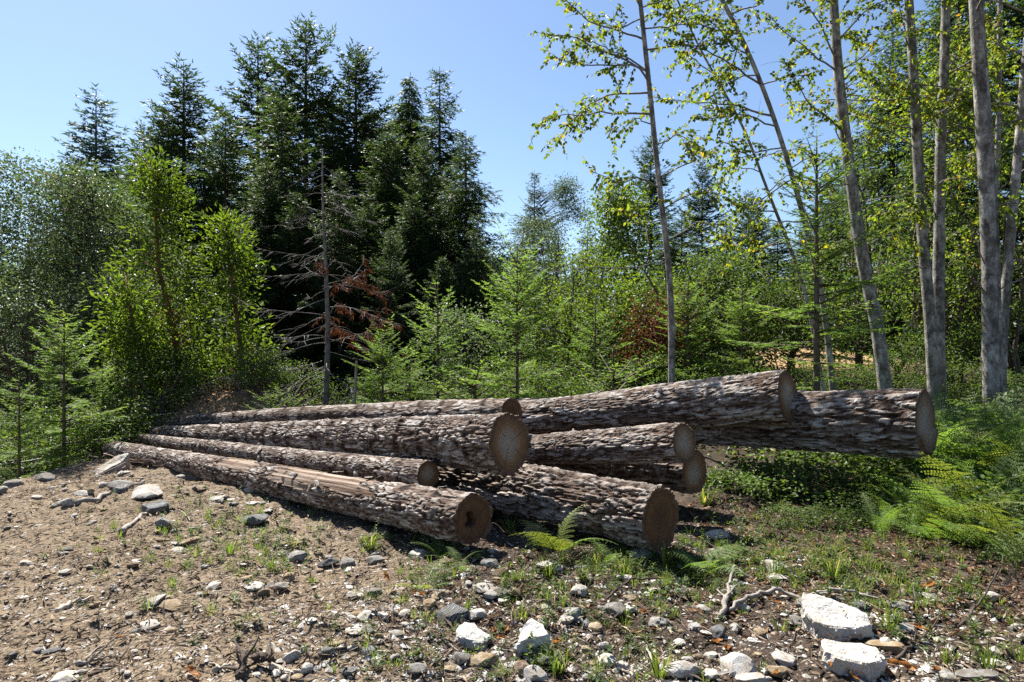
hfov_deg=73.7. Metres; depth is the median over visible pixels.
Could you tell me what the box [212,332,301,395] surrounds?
shrub
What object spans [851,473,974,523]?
fern
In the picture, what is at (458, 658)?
rock
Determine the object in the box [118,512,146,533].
stick
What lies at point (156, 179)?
madrone tree
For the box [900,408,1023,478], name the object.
fern
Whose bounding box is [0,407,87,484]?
shrub
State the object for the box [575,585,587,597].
rock
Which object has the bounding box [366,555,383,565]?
rock
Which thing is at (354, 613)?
stone
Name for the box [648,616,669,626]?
rock
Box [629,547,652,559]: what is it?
rock
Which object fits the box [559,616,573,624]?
stone
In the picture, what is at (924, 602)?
grass
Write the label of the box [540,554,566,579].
grass tuft
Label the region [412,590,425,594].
dry leaf
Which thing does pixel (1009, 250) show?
alder tree
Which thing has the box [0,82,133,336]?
fir tree
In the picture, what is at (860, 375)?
shrub
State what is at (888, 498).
bramble
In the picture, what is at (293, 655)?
rock
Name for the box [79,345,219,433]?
shrub
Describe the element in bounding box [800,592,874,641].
rock
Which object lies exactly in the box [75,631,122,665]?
stick
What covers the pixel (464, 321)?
broadleaf tree
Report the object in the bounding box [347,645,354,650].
stone
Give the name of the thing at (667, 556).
grass tuft
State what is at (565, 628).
stick
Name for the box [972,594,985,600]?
stone
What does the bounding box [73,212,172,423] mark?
fir tree
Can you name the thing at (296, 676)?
stone
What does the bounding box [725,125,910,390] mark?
young fir
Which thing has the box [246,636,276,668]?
stick
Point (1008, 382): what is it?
shrub
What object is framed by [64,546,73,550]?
stone
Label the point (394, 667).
wood debris
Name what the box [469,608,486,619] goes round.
rock
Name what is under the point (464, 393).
shrub
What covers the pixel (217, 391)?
brush debris
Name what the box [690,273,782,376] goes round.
young fir
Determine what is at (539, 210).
fir tree
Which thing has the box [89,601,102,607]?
stone
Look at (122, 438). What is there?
shrub
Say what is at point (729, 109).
alder tree
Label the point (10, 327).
fir tree
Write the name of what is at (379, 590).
rock
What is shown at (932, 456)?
fern
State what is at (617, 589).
stick
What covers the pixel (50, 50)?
sky
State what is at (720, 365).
shrub
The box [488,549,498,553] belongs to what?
stone
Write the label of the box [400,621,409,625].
stone
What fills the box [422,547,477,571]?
fern
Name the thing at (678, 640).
stone
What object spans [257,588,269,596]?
stone
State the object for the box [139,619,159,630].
rock
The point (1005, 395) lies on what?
fern
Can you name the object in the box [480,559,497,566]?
rock
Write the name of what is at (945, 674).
rock
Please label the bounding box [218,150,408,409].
dead fir
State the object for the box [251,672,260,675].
stone
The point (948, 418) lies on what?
fern
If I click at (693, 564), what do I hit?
fern
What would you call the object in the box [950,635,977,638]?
twig
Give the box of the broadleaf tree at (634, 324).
[588,274,750,386]
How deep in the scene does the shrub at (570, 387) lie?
11.17 m
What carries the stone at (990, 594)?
on the ground at (712, 458)
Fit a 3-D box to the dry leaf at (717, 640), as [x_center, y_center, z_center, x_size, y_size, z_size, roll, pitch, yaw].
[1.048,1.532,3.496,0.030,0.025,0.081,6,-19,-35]
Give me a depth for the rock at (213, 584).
4.21 m
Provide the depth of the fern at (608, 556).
4.68 m
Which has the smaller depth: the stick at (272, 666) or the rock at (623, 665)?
the stick at (272, 666)
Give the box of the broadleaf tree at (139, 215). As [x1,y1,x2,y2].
[1,179,189,443]
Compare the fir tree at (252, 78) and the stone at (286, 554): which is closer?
the stone at (286, 554)
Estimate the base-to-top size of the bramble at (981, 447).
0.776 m
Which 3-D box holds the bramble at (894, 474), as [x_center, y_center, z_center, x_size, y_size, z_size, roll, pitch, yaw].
[4.034,1.299,6.506,1.708,0.686,1.672,0,0,-8]
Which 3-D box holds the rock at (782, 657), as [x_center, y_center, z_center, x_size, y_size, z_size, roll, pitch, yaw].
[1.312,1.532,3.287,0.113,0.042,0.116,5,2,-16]
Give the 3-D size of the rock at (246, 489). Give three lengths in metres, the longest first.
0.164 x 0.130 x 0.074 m
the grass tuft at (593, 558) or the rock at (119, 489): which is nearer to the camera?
the grass tuft at (593, 558)
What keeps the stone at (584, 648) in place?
on the ground at (712, 458)
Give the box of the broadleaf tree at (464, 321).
[406,296,524,399]
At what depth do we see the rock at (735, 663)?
3.16 m
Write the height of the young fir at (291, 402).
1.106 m
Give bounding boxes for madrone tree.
[72,254,182,441]
[95,143,247,408]
[186,202,288,393]
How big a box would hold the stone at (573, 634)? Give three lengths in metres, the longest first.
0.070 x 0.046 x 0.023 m
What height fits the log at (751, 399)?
1.425 m
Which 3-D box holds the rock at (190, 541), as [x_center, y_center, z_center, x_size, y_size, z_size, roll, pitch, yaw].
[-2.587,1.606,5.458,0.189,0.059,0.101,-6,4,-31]
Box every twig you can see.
[198,669,221,676]
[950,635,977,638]
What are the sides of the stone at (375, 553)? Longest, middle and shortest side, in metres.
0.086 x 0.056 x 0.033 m
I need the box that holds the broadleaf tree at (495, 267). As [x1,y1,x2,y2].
[442,236,549,376]
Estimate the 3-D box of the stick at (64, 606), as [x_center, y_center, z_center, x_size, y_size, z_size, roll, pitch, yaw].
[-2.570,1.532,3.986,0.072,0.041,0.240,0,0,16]
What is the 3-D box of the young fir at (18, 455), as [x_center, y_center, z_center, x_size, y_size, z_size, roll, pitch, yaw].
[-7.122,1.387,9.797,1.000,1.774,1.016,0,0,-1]
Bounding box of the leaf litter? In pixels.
[103,384,1023,643]
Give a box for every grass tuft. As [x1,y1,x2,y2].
[221,530,242,554]
[259,546,285,570]
[360,529,386,549]
[496,511,522,536]
[536,636,575,677]
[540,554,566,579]
[583,542,613,564]
[606,552,636,574]
[632,629,683,679]
[641,539,683,565]
[697,482,714,504]
[755,552,807,573]
[804,543,852,578]
[860,596,912,630]
[950,627,1018,669]
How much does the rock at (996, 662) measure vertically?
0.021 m
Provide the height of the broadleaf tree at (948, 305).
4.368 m
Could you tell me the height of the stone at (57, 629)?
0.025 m
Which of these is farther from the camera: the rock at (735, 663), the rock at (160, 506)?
the rock at (160, 506)
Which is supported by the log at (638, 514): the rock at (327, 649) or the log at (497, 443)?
the log at (497, 443)
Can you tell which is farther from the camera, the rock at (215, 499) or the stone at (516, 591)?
the rock at (215, 499)
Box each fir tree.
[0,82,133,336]
[0,226,74,387]
[0,229,47,388]
[2,211,102,389]
[41,51,254,358]
[56,119,165,344]
[57,104,229,418]
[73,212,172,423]
[113,129,247,420]
[129,240,234,432]
[157,102,270,415]
[182,93,342,379]
[191,29,318,258]
[195,159,334,396]
[197,211,299,397]
[200,11,377,331]
[230,189,356,400]
[262,114,402,381]
[267,169,385,405]
[287,37,421,367]
[307,128,463,368]
[312,187,421,399]
[343,192,461,400]
[344,109,397,310]
[347,228,431,401]
[364,72,449,310]
[365,134,471,383]
[379,66,538,368]
[399,255,485,398]
[401,133,541,381]
[417,164,511,359]
[426,213,513,395]
[491,258,526,349]
[505,246,547,358]
[509,170,562,345]
[509,277,558,371]
[531,238,581,352]
[554,268,592,358]
[567,224,611,340]
[584,221,643,334]
[607,132,696,354]
[640,212,686,339]
[660,211,717,332]
[672,159,745,338]
[692,222,764,341]
[707,190,788,316]
[713,273,746,331]
[724,211,779,343]
[750,220,805,341]
[757,270,788,343]
[768,258,812,353]
[775,211,820,338]
[781,166,873,341]
[802,193,871,350]
[803,125,896,322]
[811,15,1011,348]
[833,0,1023,346]
[848,116,981,361]
[945,0,1023,337]
[946,126,1023,358]
[976,226,1023,377]
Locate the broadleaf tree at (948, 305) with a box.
[840,167,1023,366]
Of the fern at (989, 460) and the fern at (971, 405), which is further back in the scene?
the fern at (971, 405)
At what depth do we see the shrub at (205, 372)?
13.43 m
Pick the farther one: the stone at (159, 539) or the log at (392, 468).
the log at (392, 468)
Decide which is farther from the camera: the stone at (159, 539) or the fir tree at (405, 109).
the fir tree at (405, 109)
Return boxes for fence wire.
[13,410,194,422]
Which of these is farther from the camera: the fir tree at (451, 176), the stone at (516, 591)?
the fir tree at (451, 176)
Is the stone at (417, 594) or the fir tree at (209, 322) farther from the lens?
the fir tree at (209, 322)
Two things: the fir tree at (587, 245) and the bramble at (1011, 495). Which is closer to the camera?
the bramble at (1011, 495)
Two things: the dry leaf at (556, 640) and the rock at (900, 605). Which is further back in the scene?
the rock at (900, 605)
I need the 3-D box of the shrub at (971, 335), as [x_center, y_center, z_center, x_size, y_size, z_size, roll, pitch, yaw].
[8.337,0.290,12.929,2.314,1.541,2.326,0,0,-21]
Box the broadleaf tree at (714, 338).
[635,238,779,370]
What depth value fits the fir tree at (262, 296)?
17.92 m
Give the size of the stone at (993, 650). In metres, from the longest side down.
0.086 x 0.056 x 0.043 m
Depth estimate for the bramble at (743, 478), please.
6.44 m
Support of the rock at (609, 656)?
on the ground at (712, 458)
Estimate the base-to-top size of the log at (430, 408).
1.026 m
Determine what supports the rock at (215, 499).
on the ground at (712, 458)
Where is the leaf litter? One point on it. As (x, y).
(968, 570)
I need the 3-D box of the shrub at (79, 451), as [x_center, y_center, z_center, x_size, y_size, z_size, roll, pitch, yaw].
[-6.982,1.508,11.376,2.295,1.566,2.070,0,0,-43]
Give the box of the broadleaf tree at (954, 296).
[859,14,1023,380]
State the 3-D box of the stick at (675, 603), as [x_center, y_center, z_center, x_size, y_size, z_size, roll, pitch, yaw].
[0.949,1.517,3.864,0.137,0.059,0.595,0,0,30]
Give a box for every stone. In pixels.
[0,486,8,492]
[8,651,17,655]
[18,560,32,565]
[31,495,42,498]
[32,646,43,652]
[35,674,45,680]
[50,501,61,506]
[51,627,62,632]
[58,569,71,573]
[60,498,74,505]
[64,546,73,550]
[77,669,86,674]
[87,488,94,493]
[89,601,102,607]
[98,481,108,487]
[124,670,131,675]
[125,611,132,616]
[127,561,138,567]
[154,538,165,541]
[165,595,174,599]
[196,485,209,490]
[246,501,257,505]
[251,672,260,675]
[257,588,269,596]
[278,551,289,556]
[280,674,287,679]
[283,572,293,578]
[290,673,303,680]
[300,662,313,674]
[303,674,317,681]
[305,659,313,663]
[329,639,342,645]
[341,667,356,675]
[345,566,354,572]
[345,627,361,633]
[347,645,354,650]
[349,611,359,615]
[370,552,380,555]
[370,654,381,663]
[385,589,396,593]
[389,629,402,636]
[389,653,399,659]
[398,609,410,617]
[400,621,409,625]
[404,626,414,633]
[414,592,426,596]
[439,558,452,565]
[444,665,455,671]
[465,580,471,585]
[483,591,496,598]
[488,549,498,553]
[497,598,507,604]
[507,587,519,596]
[556,564,562,571]
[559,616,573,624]
[569,633,581,636]
[570,586,576,593]
[581,645,590,652]
[582,620,590,628]
[588,622,602,632]
[597,642,608,649]
[617,575,631,580]
[622,594,636,600]
[673,638,685,645]
[674,588,686,593]
[680,656,694,661]
[692,653,704,660]
[696,604,711,613]
[699,630,711,634]
[703,668,718,679]
[704,651,717,657]
[729,622,738,631]
[736,603,750,611]
[788,614,801,625]
[829,593,844,601]
[851,675,867,681]
[880,637,890,641]
[896,623,914,633]
[899,588,907,596]
[957,645,968,651]
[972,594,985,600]
[982,591,999,600]
[989,646,1002,656]
[1007,626,1016,630]
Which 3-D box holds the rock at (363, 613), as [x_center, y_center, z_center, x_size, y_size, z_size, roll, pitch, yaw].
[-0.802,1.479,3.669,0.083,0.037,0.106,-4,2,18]
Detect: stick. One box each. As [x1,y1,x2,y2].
[54,595,93,612]
[75,483,138,504]
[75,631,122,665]
[88,644,130,676]
[109,570,163,592]
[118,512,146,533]
[174,557,256,597]
[212,662,234,674]
[220,634,259,679]
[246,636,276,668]
[268,662,300,673]
[334,634,415,650]
[439,636,458,651]
[541,606,588,644]
[604,575,668,601]
[646,645,675,666]
[652,592,691,629]
[717,564,740,618]
[727,587,886,611]
[787,626,797,652]
[894,610,941,659]
[958,568,999,626]
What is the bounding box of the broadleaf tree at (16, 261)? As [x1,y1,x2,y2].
[0,205,77,448]
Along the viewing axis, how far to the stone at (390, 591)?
4.10 m
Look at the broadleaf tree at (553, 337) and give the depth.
13.90 m
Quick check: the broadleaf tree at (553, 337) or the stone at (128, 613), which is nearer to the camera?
the stone at (128, 613)
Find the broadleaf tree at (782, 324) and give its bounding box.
[720,249,883,373]
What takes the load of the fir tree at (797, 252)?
on the ground at (712, 458)
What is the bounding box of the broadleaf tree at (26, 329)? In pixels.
[0,247,146,482]
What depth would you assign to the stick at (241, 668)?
2.98 m
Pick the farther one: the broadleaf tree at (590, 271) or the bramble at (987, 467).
the broadleaf tree at (590, 271)
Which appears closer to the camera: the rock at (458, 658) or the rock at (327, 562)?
the rock at (458, 658)
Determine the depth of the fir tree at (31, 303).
35.58 m
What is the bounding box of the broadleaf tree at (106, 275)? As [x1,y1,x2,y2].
[30,260,222,456]
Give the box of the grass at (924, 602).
[76,493,1023,681]
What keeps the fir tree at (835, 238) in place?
on the ground at (712, 458)
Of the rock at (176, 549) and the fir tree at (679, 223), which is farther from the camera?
the fir tree at (679, 223)
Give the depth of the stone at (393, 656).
3.25 m
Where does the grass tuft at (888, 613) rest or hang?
on the ground at (712, 458)
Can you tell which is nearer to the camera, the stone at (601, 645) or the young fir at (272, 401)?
the stone at (601, 645)
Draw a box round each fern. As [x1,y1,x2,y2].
[378,557,456,593]
[414,535,468,558]
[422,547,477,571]
[509,503,617,556]
[583,541,623,562]
[665,544,749,575]
[695,566,762,594]
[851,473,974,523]
[860,492,927,536]
[861,493,915,536]
[870,478,986,546]
[873,385,1000,458]
[874,446,1022,499]
[888,411,1021,488]
[888,461,1023,540]
[892,385,991,458]
[896,451,1023,521]
[898,393,1012,468]
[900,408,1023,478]
[917,449,1023,530]
[921,494,1023,549]
[931,450,1023,512]
[934,386,1023,436]
[934,396,1023,443]
[934,412,1023,483]
[934,487,1023,550]
[936,395,1023,418]
[936,421,1023,465]
[943,510,1023,572]
[946,383,1023,435]
[949,398,1023,448]
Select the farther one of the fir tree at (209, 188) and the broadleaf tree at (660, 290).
the fir tree at (209, 188)
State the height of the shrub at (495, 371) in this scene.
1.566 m
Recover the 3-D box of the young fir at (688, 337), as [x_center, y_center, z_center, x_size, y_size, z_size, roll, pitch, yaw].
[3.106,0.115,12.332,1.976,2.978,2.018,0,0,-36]
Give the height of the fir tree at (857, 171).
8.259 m
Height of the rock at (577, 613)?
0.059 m
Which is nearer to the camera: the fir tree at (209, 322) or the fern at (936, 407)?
the fern at (936, 407)
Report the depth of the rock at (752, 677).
3.02 m
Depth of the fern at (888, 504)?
5.35 m
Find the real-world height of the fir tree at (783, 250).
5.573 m
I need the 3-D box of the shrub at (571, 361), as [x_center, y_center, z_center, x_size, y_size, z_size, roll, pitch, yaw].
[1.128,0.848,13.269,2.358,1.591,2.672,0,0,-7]
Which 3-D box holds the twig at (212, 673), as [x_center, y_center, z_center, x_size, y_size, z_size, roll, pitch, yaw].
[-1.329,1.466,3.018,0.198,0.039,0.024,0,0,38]
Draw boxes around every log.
[102,441,492,545]
[137,434,439,486]
[145,412,529,475]
[154,398,521,425]
[433,461,678,553]
[517,388,937,459]
[518,369,797,433]
[525,422,696,464]
[531,434,706,493]
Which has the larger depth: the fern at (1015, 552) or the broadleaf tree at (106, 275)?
the broadleaf tree at (106, 275)
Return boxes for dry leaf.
[186,665,199,675]
[384,572,389,579]
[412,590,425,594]
[495,634,505,637]
[551,637,561,642]
[711,638,722,642]
[886,659,899,664]
[886,667,891,675]
[899,661,917,669]
[911,623,926,628]
[921,581,934,586]
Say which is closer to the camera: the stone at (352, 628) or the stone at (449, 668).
the stone at (449, 668)
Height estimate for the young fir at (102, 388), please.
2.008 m
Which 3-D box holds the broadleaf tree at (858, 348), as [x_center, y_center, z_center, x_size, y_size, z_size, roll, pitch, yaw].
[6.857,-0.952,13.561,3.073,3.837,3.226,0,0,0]
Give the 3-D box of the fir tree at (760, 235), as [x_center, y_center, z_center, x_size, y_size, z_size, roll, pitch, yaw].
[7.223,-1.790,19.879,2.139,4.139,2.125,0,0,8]
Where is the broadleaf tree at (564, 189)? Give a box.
[518,171,615,341]
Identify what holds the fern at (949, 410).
on the ground at (712, 458)
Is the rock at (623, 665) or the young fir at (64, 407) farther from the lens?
the young fir at (64, 407)
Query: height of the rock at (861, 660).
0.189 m
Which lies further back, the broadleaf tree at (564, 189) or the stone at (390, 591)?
the broadleaf tree at (564, 189)
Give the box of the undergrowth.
[0,338,1023,494]
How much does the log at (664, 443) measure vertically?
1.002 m
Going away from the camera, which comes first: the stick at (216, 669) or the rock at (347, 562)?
the stick at (216, 669)
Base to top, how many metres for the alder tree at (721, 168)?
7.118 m
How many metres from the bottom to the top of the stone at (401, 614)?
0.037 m
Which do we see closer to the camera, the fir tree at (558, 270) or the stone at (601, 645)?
the stone at (601, 645)
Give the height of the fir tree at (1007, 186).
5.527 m
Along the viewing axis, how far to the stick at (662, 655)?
3.39 m
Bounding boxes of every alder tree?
[527,0,755,382]
[636,0,851,390]
[644,0,825,390]
[757,0,945,389]
[781,0,1013,408]
[849,0,1023,416]
[858,0,1023,405]
[890,0,1023,404]
[941,0,1023,427]
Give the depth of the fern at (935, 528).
4.96 m
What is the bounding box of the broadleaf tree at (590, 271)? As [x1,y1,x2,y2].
[518,240,649,394]
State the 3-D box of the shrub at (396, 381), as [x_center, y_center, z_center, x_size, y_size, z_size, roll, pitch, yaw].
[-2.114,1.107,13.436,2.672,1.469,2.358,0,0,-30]
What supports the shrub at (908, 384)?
on the ground at (712, 458)
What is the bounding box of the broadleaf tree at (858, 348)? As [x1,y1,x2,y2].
[771,195,952,384]
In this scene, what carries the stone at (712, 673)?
on the ground at (712, 458)
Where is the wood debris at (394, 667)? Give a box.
[0,463,1023,681]
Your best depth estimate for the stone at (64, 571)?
4.51 m
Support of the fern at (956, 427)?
on the ground at (712, 458)
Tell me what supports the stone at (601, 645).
on the ground at (712, 458)
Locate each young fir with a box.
[0,295,132,476]
[0,377,51,480]
[67,358,134,458]
[247,380,299,409]
[265,389,313,407]
[342,314,425,403]
[385,338,443,400]
[386,280,472,401]
[424,358,514,399]
[455,223,582,434]
[557,300,641,391]
[570,347,661,394]
[636,265,745,382]
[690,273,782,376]
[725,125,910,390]
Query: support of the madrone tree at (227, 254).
on the ground at (712, 458)
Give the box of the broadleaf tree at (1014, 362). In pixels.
[880,15,1023,388]
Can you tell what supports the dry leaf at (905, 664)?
on the ground at (712, 458)
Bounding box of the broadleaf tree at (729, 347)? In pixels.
[675,243,805,375]
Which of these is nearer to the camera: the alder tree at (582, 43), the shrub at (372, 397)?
the alder tree at (582, 43)
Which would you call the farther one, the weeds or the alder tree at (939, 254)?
the alder tree at (939, 254)
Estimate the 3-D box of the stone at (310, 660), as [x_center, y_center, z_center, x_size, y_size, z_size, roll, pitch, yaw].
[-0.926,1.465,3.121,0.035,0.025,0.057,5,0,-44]
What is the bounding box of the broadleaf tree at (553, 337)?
[472,244,640,397]
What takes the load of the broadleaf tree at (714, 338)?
on the ground at (712, 458)
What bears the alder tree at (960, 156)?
on the ground at (712, 458)
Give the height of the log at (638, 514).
0.536 m
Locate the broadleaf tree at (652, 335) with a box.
[597,226,709,386]
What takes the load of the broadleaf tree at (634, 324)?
on the ground at (712, 458)
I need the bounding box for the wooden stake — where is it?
[353,361,357,403]
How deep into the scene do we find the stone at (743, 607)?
3.90 m
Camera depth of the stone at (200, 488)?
7.08 m
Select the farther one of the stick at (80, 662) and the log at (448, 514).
the log at (448, 514)
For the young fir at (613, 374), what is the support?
on the ground at (712, 458)
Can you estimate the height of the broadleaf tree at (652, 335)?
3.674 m
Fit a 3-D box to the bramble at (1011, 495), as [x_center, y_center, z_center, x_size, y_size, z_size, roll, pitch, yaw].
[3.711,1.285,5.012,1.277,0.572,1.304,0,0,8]
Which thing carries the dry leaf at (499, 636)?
on the ground at (712, 458)
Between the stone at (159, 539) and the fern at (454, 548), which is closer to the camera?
the fern at (454, 548)
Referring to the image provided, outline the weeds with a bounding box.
[39,485,1023,681]
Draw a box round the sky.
[0,0,1023,334]
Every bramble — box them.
[697,463,779,504]
[703,451,813,495]
[734,455,869,506]
[752,502,819,531]
[764,450,895,493]
[790,501,866,533]
[803,462,913,507]
[812,485,905,521]
[836,500,909,532]
[840,443,1004,496]
[843,453,936,492]
[862,425,1018,485]
[862,485,926,516]
[872,455,1023,523]
[893,490,1003,541]
[914,437,1023,476]
[918,474,1023,563]
[920,446,1023,518]
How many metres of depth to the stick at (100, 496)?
6.57 m
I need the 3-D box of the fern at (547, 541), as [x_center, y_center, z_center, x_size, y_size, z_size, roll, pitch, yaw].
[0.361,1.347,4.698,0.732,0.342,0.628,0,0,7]
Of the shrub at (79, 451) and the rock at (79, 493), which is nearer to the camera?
the rock at (79, 493)
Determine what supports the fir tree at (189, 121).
on the ground at (712, 458)
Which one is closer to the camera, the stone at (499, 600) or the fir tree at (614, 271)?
the stone at (499, 600)
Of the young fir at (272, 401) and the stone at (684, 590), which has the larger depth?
the young fir at (272, 401)
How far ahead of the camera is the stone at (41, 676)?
3.09 m
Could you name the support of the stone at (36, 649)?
on the ground at (712, 458)
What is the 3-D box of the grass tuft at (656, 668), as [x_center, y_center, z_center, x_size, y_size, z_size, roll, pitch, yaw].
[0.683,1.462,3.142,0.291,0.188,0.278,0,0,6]
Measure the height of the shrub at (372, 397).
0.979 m
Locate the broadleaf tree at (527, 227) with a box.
[489,210,597,363]
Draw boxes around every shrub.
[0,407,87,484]
[0,423,97,484]
[9,390,170,464]
[54,379,161,458]
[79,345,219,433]
[142,346,265,411]
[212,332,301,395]
[257,357,342,406]
[317,377,402,404]
[336,361,461,403]
[415,385,485,400]
[444,363,535,398]
[476,343,579,398]
[492,356,596,398]
[522,344,624,397]
[524,364,618,397]
[571,358,657,392]
[607,344,721,387]
[661,360,721,380]
[691,356,774,379]
[774,351,852,391]
[811,363,896,390]
[854,330,971,400]
[887,317,1023,391]
[893,366,964,409]
[916,355,1022,414]
[959,367,1023,416]
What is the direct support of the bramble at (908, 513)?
on the ground at (712, 458)
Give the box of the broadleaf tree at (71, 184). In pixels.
[0,146,168,446]
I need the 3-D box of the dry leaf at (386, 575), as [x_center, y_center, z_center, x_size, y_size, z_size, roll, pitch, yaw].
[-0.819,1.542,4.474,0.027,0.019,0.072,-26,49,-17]
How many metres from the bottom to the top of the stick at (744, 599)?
0.126 m
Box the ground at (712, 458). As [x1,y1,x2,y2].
[0,342,1023,681]
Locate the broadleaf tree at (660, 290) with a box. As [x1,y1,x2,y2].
[552,262,719,391]
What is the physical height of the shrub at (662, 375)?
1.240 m
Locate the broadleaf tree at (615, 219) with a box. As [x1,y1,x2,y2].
[552,167,672,374]
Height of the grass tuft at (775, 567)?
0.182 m
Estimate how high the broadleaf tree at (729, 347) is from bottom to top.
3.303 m
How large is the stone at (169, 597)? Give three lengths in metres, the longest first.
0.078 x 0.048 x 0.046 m
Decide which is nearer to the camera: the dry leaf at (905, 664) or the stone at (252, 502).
the dry leaf at (905, 664)
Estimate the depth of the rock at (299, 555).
4.86 m
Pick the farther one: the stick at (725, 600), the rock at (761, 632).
the stick at (725, 600)
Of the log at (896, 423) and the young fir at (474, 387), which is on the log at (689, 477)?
the log at (896, 423)
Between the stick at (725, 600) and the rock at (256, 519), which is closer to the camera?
the stick at (725, 600)
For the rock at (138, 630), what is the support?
on the ground at (712, 458)
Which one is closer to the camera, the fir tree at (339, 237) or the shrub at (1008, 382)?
the shrub at (1008, 382)
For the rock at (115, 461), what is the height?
0.419 m
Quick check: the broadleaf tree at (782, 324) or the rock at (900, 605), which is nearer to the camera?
the rock at (900, 605)
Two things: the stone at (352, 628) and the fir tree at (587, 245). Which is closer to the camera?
the stone at (352, 628)
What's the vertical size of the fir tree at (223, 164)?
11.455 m
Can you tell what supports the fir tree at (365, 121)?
on the ground at (712, 458)
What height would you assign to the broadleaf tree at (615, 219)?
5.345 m
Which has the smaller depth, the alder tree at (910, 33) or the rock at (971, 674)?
the rock at (971, 674)
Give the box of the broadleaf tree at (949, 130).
[825,3,1018,380]
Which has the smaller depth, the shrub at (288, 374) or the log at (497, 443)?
the log at (497, 443)
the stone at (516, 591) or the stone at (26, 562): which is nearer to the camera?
the stone at (516, 591)
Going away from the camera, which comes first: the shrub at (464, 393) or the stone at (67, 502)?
the stone at (67, 502)
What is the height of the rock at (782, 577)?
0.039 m
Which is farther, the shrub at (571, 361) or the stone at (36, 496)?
the shrub at (571, 361)
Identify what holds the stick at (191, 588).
on the ground at (712, 458)
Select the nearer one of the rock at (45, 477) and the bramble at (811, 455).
the bramble at (811, 455)
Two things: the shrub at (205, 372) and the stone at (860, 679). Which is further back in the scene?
the shrub at (205, 372)
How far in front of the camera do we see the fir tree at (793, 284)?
16.95 m
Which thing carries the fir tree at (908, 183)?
on the ground at (712, 458)
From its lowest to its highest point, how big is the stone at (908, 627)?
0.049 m
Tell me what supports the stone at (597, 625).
on the ground at (712, 458)
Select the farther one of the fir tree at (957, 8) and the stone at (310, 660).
the fir tree at (957, 8)
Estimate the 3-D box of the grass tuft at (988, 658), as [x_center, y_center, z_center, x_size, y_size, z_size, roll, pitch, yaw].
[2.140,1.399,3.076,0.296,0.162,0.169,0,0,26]
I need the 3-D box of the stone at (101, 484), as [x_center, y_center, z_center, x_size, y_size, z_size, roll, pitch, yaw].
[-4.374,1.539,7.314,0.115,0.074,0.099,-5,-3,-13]
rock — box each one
[3,479,23,487]
[35,473,56,480]
[41,648,59,653]
[49,670,78,681]
[74,490,88,495]
[92,453,130,474]
[107,480,134,488]
[111,486,127,492]
[130,628,141,634]
[131,484,162,498]
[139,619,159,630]
[141,500,168,514]
[146,594,166,605]
[155,517,170,527]
[158,599,182,610]
[172,547,187,552]
[176,473,203,479]
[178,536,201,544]
[206,580,220,589]
[208,496,223,502]
[240,514,268,524]
[244,487,254,492]
[244,581,265,590]
[269,582,288,589]
[284,649,300,662]
[287,550,307,561]
[317,558,338,567]
[320,647,335,652]
[340,557,355,567]
[346,591,361,598]
[355,610,370,621]
[360,645,374,655]
[361,624,373,632]
[365,588,381,595]
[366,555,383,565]
[379,611,388,619]
[408,549,429,559]
[408,663,426,674]
[423,598,436,608]
[434,603,469,624]
[435,591,448,597]
[452,651,470,664]
[454,622,492,651]
[467,651,497,668]
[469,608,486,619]
[472,583,496,592]
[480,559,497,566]
[492,567,508,578]
[493,587,508,597]
[514,618,551,655]
[514,660,528,675]
[522,665,548,681]
[523,524,544,536]
[536,560,555,567]
[536,653,553,664]
[561,607,584,621]
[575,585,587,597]
[598,653,615,666]
[603,602,625,615]
[616,661,628,669]
[626,604,636,613]
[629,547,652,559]
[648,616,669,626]
[664,660,700,677]
[688,622,702,631]
[703,529,728,539]
[708,624,725,638]
[720,652,755,676]
[735,672,766,681]
[753,628,766,637]
[764,559,787,572]
[765,665,786,677]
[767,573,788,579]
[771,651,796,665]
[795,598,801,606]
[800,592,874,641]
[818,639,887,681]
[853,601,871,611]
[866,640,904,654]
[888,601,908,610]
[935,667,957,681]
[955,669,1001,681]
[986,658,1005,665]
[1010,623,1023,628]
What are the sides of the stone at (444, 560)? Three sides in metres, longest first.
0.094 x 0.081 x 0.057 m
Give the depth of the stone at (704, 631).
3.57 m
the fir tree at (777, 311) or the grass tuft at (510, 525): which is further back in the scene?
the fir tree at (777, 311)
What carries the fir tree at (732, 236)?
on the ground at (712, 458)
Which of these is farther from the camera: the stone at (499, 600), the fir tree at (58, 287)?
the fir tree at (58, 287)
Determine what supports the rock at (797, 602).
on the ground at (712, 458)
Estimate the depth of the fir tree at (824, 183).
27.89 m
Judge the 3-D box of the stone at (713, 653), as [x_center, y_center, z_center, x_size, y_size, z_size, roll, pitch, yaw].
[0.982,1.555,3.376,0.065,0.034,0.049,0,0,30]
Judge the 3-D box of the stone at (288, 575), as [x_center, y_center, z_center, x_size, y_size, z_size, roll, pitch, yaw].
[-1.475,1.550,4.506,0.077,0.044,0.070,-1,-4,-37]
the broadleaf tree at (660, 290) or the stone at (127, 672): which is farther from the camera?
the broadleaf tree at (660, 290)
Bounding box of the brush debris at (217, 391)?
[19,371,1023,681]
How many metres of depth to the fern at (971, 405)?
9.51 m
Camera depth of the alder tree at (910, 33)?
10.54 m
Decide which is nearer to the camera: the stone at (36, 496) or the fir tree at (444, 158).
the stone at (36, 496)

